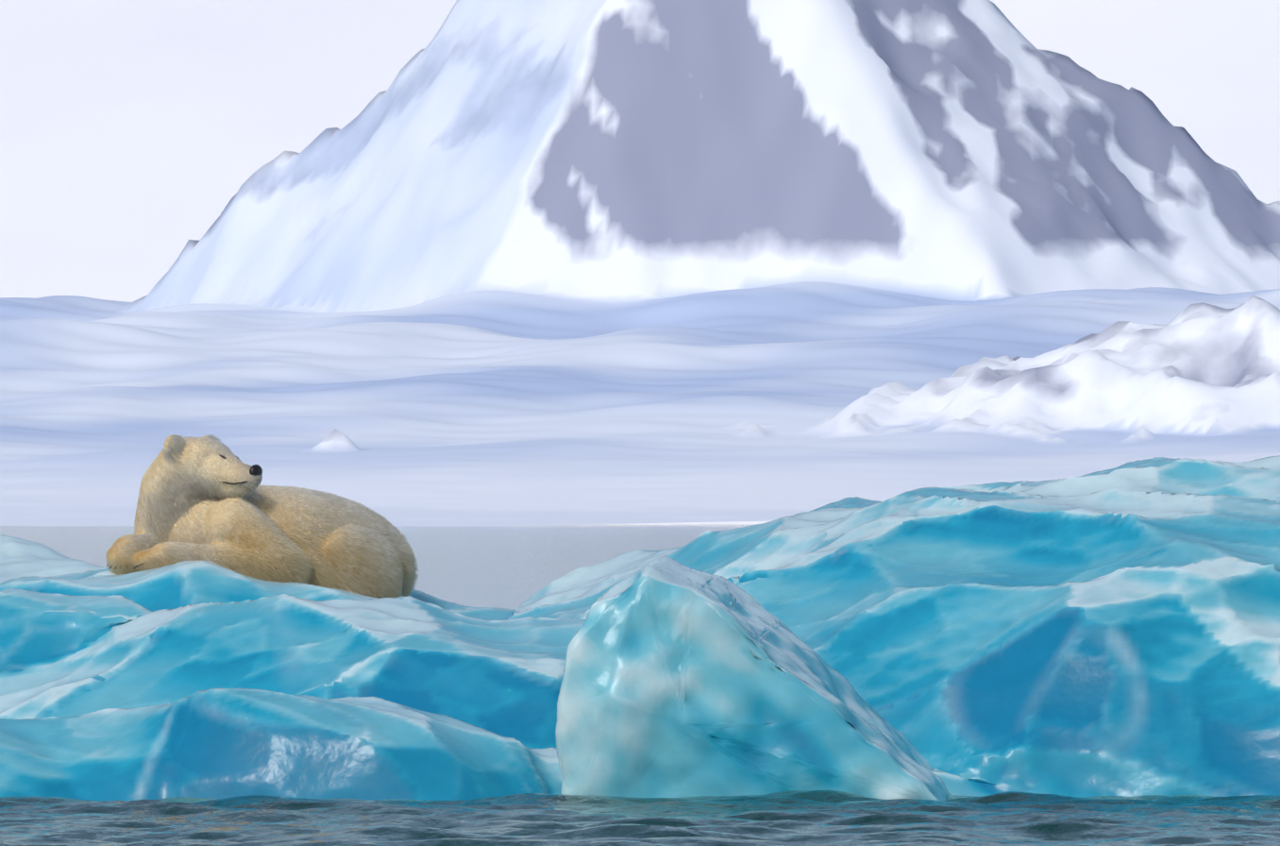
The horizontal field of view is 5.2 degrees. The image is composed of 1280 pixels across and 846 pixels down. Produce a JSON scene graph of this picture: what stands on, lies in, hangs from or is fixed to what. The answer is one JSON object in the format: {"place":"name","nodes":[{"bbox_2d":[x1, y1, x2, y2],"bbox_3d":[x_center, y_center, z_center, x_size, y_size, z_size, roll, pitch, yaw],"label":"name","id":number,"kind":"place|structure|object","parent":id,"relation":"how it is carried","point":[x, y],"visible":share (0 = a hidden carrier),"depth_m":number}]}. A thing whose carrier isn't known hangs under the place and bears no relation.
{"place":"outdoors","nodes":[
{"label":"outdoors","id":0,"kind":"place"},
{"bbox_2d":[0,0,1279,525],"bbox_3d":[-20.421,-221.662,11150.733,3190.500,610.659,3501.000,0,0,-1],"label":"mountain terrain","id":1,"kind":"structure","parent":0,"point":[506,262],"depth_m":11786.93},
{"bbox_2d":[0,0,1279,523],"bbox_3d":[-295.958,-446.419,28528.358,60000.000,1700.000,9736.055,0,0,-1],"label":"sky","id":2,"kind":"structure","parent":0,"point":[142,142],"depth_m":32249.67},
{"bbox_2d":[0,523,1279,845],"bbox_3d":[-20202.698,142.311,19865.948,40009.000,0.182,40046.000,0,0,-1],"label":"sea water","id":3,"kind":"structure","parent":0,"point":[495,565],"depth_m":86.72},
{"bbox_2d":[0,454,1279,800],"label":"iceberg","id":4,"kind":"object","parent":3,"relation":"on","point":[1110,632],"visible":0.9,"depth_m":94.13},
{"bbox_2d":[105,434,418,598],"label":"polar bear","id":5,"kind":"object","parent":4,"relation":"on","point":[209,497],"visible":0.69,"depth_m":97.72},
{"bbox_2d":[555,556,952,800],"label":"ice block","id":6,"kind":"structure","parent":3,"relation":"in","point":[680,680],"depth_m":91.94}
]}

